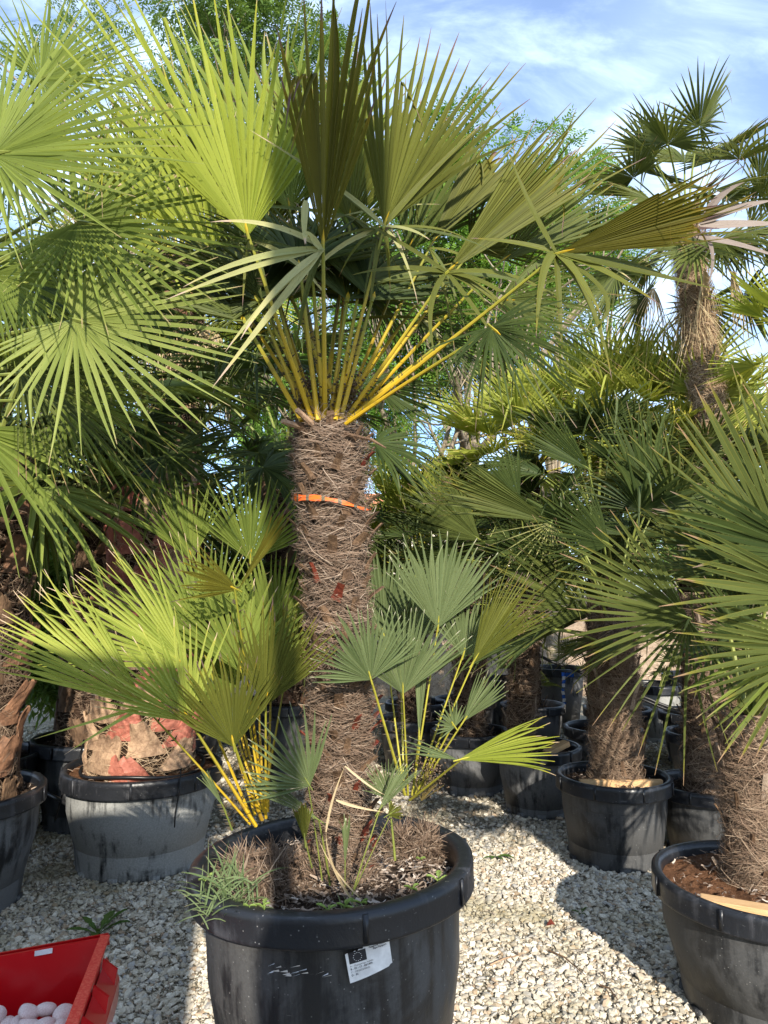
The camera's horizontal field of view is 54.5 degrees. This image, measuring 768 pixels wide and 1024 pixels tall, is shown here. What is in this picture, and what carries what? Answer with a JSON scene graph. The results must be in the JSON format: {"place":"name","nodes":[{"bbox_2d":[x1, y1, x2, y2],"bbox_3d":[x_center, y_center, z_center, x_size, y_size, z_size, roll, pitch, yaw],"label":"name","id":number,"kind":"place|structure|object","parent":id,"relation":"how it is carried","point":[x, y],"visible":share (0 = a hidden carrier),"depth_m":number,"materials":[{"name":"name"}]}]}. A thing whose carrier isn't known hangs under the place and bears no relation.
{"place":"outdoors","nodes":[
{"label":"outdoors","id":0,"kind":"place"},
{"bbox_2d":[0,593,697,1023],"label":"ground","id":1,"kind":"structure","parent":0,"point":[414,815],"depth_m":3.21,"materials":[{"name":"grey gravel"}]},
{"bbox_2d":[0,228,173,709],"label":"potted stout palm","id":2,"kind":"object","parent":1,"relation":"on","point":[36,557],"visible":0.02,"depth_m":5.37,"materials":[{"name":"green plant"}]},
{"bbox_2d":[67,909,129,935],"bbox_3d":[-1.123,1.637,2.972,0.197,0.089,0.220,-4,-7,34],"label":"dandelion weed","id":3,"kind":"object","parent":1,"relation":"on","point":[106,920],"visible":0.98,"depth_m":2.98,"materials":[{"name":"green plant"}]},
{"bbox_2d":[0,0,271,577],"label":"potted stout palm","id":4,"kind":"object","parent":1,"relation":"on","point":[37,144],"visible":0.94,"depth_m":2.05,"materials":[{"name":"green plant"}]},
{"bbox_2d":[0,0,273,549],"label":"ash tree","id":5,"kind":"object","parent":1,"relation":"on","point":[68,19],"visible":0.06,"depth_m":10.97,"materials":[{"name":"green plant"}]},
{"bbox_2d":[0,210,284,915],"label":"potted stout palm","id":6,"kind":"object","parent":1,"relation":"on","point":[23,794],"visible":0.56,"depth_m":3.26,"materials":[{"name":"plant"}]},
{"bbox_2d":[22,97,316,753],"bbox_3d":[-1.539,-0.598,5.639,2.164,5.077,2.192,-5,-8,44],"label":"potted stout palm","id":7,"kind":"object","parent":1,"relation":"on","point":[210,742],"visible":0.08,"depth_m":5.43,"materials":[{"name":"green plant"}]},
{"bbox_2d":[0,286,368,834],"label":"potted stout palm","id":8,"kind":"object","parent":1,"relation":"on","point":[72,705],"visible":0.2,"depth_m":4.27,"materials":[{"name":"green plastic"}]},
{"bbox_2d":[0,0,381,460],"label":"ash tree","id":9,"kind":"object","parent":1,"relation":"on","point":[241,10],"visible":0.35,"depth_m":9.52,"materials":[{"name":"green plant"}]},
{"bbox_2d":[129,321,456,781],"bbox_3d":[-0.722,0.356,5.550,2.692,3.162,2.526,0,-6,0],"label":"potted stout palm","id":10,"kind":"object","parent":1,"relation":"on","point":[293,694],"visible":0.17,"depth_m":5.26,"materials":[{"name":"green plant"}]},
{"bbox_2d":[203,292,583,634],"bbox_3d":[-0.116,-0.495,7.867,4.236,5.319,3.338,0,-6,0],"label":"ash tree","id":11,"kind":"object","parent":1,"relation":"on","point":[444,439],"visible":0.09,"depth_m":8.31,"materials":[{"name":"green plant"}]},
{"bbox_2d":[361,449,510,713],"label":"potted fan palm","id":12,"kind":"object","parent":1,"relation":"on","point":[390,492],"visible":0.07,"depth_m":6.21,"materials":[{"name":"green plant"}]},
{"bbox_2d":[366,492,530,777],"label":"potted windmill palm","id":13,"kind":"object","parent":1,"relation":"on","point":[430,720],"visible":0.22,"depth_m":5.51,"materials":[{"name":"green plant"}]},
{"bbox_2d":[363,441,587,723],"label":"potted fan palm","id":14,"kind":"object","parent":1,"relation":"on","point":[444,696],"visible":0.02,"depth_m":6.34,"materials":[{"name":"plant"}]},
{"bbox_2d":[207,578,767,695],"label":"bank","id":15,"kind":"structure","parent":1,"relation":"on","point":[439,681],"depth_m":9.79,"materials":[{"name":"soil"}]},
{"bbox_2d":[336,84,663,544],"bbox_3d":[0.942,-1.577,8.435,4.380,7.582,4.067,-5,-8,45],"label":"ash tree","id":16,"kind":"object","parent":1,"relation":"on","point":[487,261],"visible":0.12,"depth_m":9.03,"materials":[{"name":"green plant"}]},
{"bbox_2d":[489,955,519,965],"bbox_3d":[0.446,1.649,2.747,0.143,0.011,0.009,3,-6,-32],"label":"twig","id":17,"kind":"object","parent":1,"relation":"on","point":[493,963],"visible":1,"depth_m":2.74,"materials":[{"name":"beige wood"}]},
{"bbox_2d":[452,653,558,725],"bbox_3d":[1.130,1.646,7.125,0.775,0.895,1.095,4,-7,-39],"label":"potted plant","id":18,"kind":"object","parent":1,"relation":"on","point":[498,715],"visible":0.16,"depth_m":6.95,"materials":[{"name":"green plant"}]},
{"bbox_2d":[418,348,630,737],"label":"potted fan palm","id":19,"kind":"object","parent":1,"relation":"on","point":[552,711],"visible":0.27,"depth_m":6.15,"materials":[{"name":"plant"}]},
{"bbox_2d":[383,440,667,820],"bbox_3d":[0.902,0.711,4.844,1.836,2.320,1.849,0,-6,0],"label":"potted windmill palm","id":20,"kind":"object","parent":1,"relation":"on","point":[532,793],"visible":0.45,"depth_m":4.46,"materials":[{"name":"plant"}]},
{"bbox_2d":[543,740,569,752],"bbox_3d":[1.050,1.436,4.533,0.160,0.030,0.060,-17,2,-24],"label":"wooden board","id":21,"kind":"object","parent":20,"relation":"on","point":[561,745],"visible":0.7,"depth_m":4.52,"materials":[{"name":"brown wood"}]},
{"bbox_2d":[304,437,766,616],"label":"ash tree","id":22,"kind":"object","parent":1,"relation":"on","point":[663,555],"visible":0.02,"depth_m":10.81,"materials":[{"name":"green plant"}]},
{"bbox_2d":[460,104,665,662],"bbox_3d":[2.321,-1.443,10.591,2.921,7.726,4.610,0,-6,0],"label":"ash tree","id":23,"kind":"object","parent":1,"relation":"on","point":[624,254],"visible":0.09,"depth_m":9.72,"materials":[{"name":"green plant"}]},
{"bbox_2d":[540,636,587,728],"bbox_3d":[1.667,1.680,7.490,0.818,0.896,0.944,4,-7,-38],"label":"potted plant","id":24,"kind":"object","parent":1,"relation":"on","point":[562,692],"visible":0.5,"depth_m":7.26,"materials":[{"name":"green plant"}]},
{"bbox_2d":[422,401,767,873],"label":"potted windmill palm","id":25,"kind":"object","parent":1,"relation":"on","point":[622,828],"visible":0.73,"depth_m":3.67,"materials":[{"name":"green plastic"}]},
{"bbox_2d":[579,779,662,787],"bbox_3d":[1.192,1.371,3.751,0.415,0.045,0.030,0,-6,0],"label":"wooden board","id":26,"kind":"object","parent":25,"relation":"on","point":[634,782],"visible":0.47,"depth_m":3.74,"materials":[{"name":"brown wood"}]},
{"bbox_2d":[497,308,737,759],"bbox_3d":[1.910,0.165,6.243,2.026,3.674,1.967,2,-6,-24],"label":"potted fan palm","id":27,"kind":"object","parent":1,"relation":"on","point":[625,362],"visible":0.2,"depth_m":5.99,"materials":[{"name":"green plant"}]},
{"bbox_2d":[537,55,767,711],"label":"tall windmill palm","id":28,"kind":"object","parent":1,"relation":"on","point":[698,318],"visible":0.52,"depth_m":5.45,"materials":[{"name":"green plant"}]},
{"bbox_2d":[635,648,681,743],"bbox_3d":[2.368,1.632,6.726,0.976,0.847,0.784,2,-6,-19],"label":"potted plant","id":29,"kind":"object","parent":1,"relation":"on","point":[655,731],"visible":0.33,"depth_m":6.56,"materials":[{"name":"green plant"}]},
{"bbox_2d":[555,391,767,768],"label":"potted fan palm","id":30,"kind":"object","parent":1,"relation":"on","point":[672,733],"visible":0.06,"depth_m":5.01,"materials":[{"name":"green plant"}]},
{"bbox_2d":[568,296,767,763],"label":"potted fan palm","id":31,"kind":"object","parent":1,"relation":"on","point":[732,389],"visible":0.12,"depth_m":5.76,"materials":[{"name":"plant"}]},
{"bbox_2d":[654,642,681,701],"bbox_3d":[2.938,1.665,7.125,0.887,0.856,0.933,0,-6,0],"label":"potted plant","id":32,"kind":"object","parent":1,"relation":"on","point":[671,675],"visible":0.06,"depth_m":6.99,"materials":[{"name":"green plant"}]},
{"bbox_2d":[622,363,767,708],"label":"potted fan palm","id":33,"kind":"object","parent":1,"relation":"on","point":[687,408],"depth_m":6.32,"materials":[{"name":"green plant"}]},
{"bbox_2d":[698,263,767,433],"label":"potted fan palm","id":34,"kind":"object","parent":1,"relation":"on","point":[747,307],"visible":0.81,"depth_m":4.88,"materials":[{"name":"green plant"}]},
{"bbox_2d":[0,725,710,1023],"bbox_3d":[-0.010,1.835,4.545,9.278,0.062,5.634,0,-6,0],"label":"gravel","id":35,"kind":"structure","parent":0,"point":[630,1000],"depth_m":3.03,"materials":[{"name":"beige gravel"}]},
{"bbox_2d":[0,933,119,1023],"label":"red bin","id":36,"kind":"object","parent":35,"relation":"on","point":[80,975],"visible":1,"depth_m":1.89,"materials":[{"name":"plastic"}]},
{"bbox_2d":[0,1005,6,1022],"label":"pebble","id":37,"kind":"object","parent":36,"relation":"in","point":[3,1012],"visible":1,"depth_m":1.78,"materials":[{"name":"white stone"}]},
{"bbox_2d":[0,1015,13,1023],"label":"pebble","id":38,"kind":"object","parent":36,"relation":"in","point":[6,1019],"visible":0.66,"depth_m":1.78,"materials":[{"name":"white stone"}]},
{"bbox_2d":[10,1015,21,1023],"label":"pebble","id":39,"kind":"object","parent":36,"relation":"in","point":[16,1019],"visible":0.46,"depth_m":1.75,"materials":[{"name":"white stone"}]},
{"bbox_2d":[18,1018,37,1023],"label":"pebble","id":40,"kind":"object","parent":36,"relation":"in","point":[28,1021],"visible":0.88,"depth_m":1.73,"materials":[{"name":"white stone"}]},
{"bbox_2d":[18,1003,38,1018],"bbox_3d":[-0.842,1.182,1.764,0.046,0.032,0.052,-16,-34,32],"label":"pebble","id":41,"kind":"object","parent":36,"relation":"in","point":[27,1010],"visible":0.98,"depth_m":1.75,"materials":[{"name":"white stone"}]},
{"bbox_2d":[34,1017,54,1023],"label":"pebble","id":42,"kind":"object","parent":36,"relation":"in","point":[47,1020],"visible":1,"depth_m":1.72,"materials":[{"name":"white stone"}]},
{"bbox_2d":[37,1002,56,1016],"bbox_3d":[-0.807,1.190,1.780,0.048,0.029,0.039,12,-22,-11],"label":"pebble","id":43,"kind":"object","parent":36,"relation":"in","point":[45,1009],"visible":0.91,"depth_m":1.77,"materials":[{"name":"white stone"}]},
{"bbox_2d":[54,1019,65,1023],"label":"pebble","id":44,"kind":"object","parent":36,"relation":"in","point":[61,1021],"visible":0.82,"depth_m":1.72,"materials":[{"name":"white stone"}]},
{"bbox_2d":[52,1003,71,1020],"bbox_3d":[-0.757,1.190,1.765,0.053,0.038,0.048,31,-19,-36],"label":"pebble","id":45,"kind":"object","parent":36,"relation":"in","point":[61,1011],"visible":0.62,"depth_m":1.75,"materials":[{"name":"white stone"}]},
{"bbox_2d":[0,305,230,770],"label":"potted stout palm","id":46,"kind":"object","parent":35,"relation":"on","point":[30,762],"visible":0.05,"depth_m":4.14,"materials":[{"name":"green plant"}]},
{"bbox_2d":[22,504,265,730],"bbox_3d":[-2.389,0.855,6.765,4.019,2.415,2.097,1,-6,-13],"label":"leafy shrub","id":47,"kind":"object","parent":35,"relation":"on","point":[46,693],"visible":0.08,"depth_m":6.10,"materials":[{"name":"green plant"}]},
{"bbox_2d":[0,315,371,885],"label":"potted stout palm","id":48,"kind":"object","parent":35,"relation":"on","point":[121,831],"visible":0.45,"depth_m":3.58,"materials":[{"name":"plant"}]},
{"bbox_2d":[47,739,84,820],"bbox_3d":[-1.621,1.413,3.797,0.240,0.422,0.460,4,-7,-35],"label":"drip hose","id":49,"kind":"object","parent":48,"relation":"hanging from","point":[60,800],"visible":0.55,"depth_m":3.77,"materials":[{"name":"black plastic"}]},
{"bbox_2d":[78,752,204,827],"bbox_3d":[-1.235,1.375,3.756,0.618,0.264,0.517,0,-6,0],"label":"drip hose","id":50,"kind":"object","parent":48,"relation":"on","point":[81,775],"visible":0.84,"depth_m":3.55,"materials":[{"name":"black plastic"}]},
{"bbox_2d":[0,0,767,1023],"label":"potted fan palm","id":51,"kind":"object","parent":35,"relation":"on","point":[334,902],"visible":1,"depth_m":2.06,"materials":[{"name":"green plant"}]},
{"bbox_2d":[293,493,370,510],"bbox_3d":[-0.151,-0.029,2.175,0.227,0.061,0.224,0,-6,0],"label":"marking tape","id":52,"kind":"object","parent":51,"relation":"attached to","point":[309,497],"visible":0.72,"depth_m":2.07,"materials":[{"name":"orange plastic"}]},
{"bbox_2d":[371,461,572,798],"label":"potted windmill palm","id":53,"kind":"object","parent":35,"relation":"on","point":[469,779],"visible":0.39,"depth_m":5.01,"materials":[{"name":"plant"}]},
{"bbox_2d":[483,853,513,859],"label":"gravel weed","id":54,"kind":"object","parent":35,"relation":"on","point":[506,855],"visible":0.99,"depth_m":3.79,"materials":[{"name":"green plant"}]},
{"bbox_2d":[546,919,554,925],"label":"dead leaf","id":55,"kind":"object","parent":35,"relation":"on","point":[550,922],"visible":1,"depth_m":3.02,"materials":[{"name":"red plant"}]},
{"bbox_2d":[547,949,584,974],"bbox_3d":[0.672,1.648,2.733,0.019,0.011,0.204,3,-6,-27],"label":"twig","id":56,"kind":"object","parent":35,"relation":"on","point":[551,951],"visible":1,"depth_m":2.76,"materials":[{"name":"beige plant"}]},
{"bbox_2d":[456,378,738,760],"bbox_3d":[1.641,0.550,5.454,2.264,2.757,2.254,0,-6,0],"label":"potted fan palm","id":57,"kind":"object","parent":35,"relation":"on","point":[574,730],"visible":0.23,"depth_m":5.18,"materials":[{"name":"plant"}]},
{"bbox_2d":[599,984,617,999],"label":"twig","id":58,"kind":"object","parent":35,"relation":"on","point":[601,985],"visible":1,"depth_m":2.55,"materials":[{"name":"wood"}]},
{"bbox_2d":[521,432,767,846],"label":"potted windmill palm","id":59,"kind":"object","parent":35,"relation":"on","point":[691,815],"visible":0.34,"depth_m":3.85,"materials":[{"name":"green plastic"}]},
{"bbox_2d":[556,366,767,1023],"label":"potted windmill palm","id":60,"kind":"object","parent":35,"relation":"on","point":[721,953],"visible":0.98,"depth_m":2.34,"materials":[{"name":"green plastic"}]},
{"bbox_2d":[700,893,767,915],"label":"wooden board","id":61,"kind":"object","parent":60,"relation":"on","point":[757,908],"visible":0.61,"depth_m":2.30,"materials":[{"name":"brown wood"}]},
{"bbox_2d":[0,0,767,591],"label":"sky","id":62,"kind":"structure","parent":0,"point":[576,52],"materials":[{"name":"blue"}]},
{"bbox_2d":[365,494,509,578],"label":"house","id":63,"kind":"structure","parent":0,"point":[382,500],"depth_m":37.33,"materials":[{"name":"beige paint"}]},
{"bbox_2d":[494,647,683,714],"bbox_3d":[1.389,1.225,5.262,2.138,0.521,0.477,-4,-7,39],"label":"irrigation hose","id":64,"kind":"object","parent":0,"point":[651,701],"visible":0.17,"depth_m":5.03,"materials":[{"name":"black plastic"}]}
]}

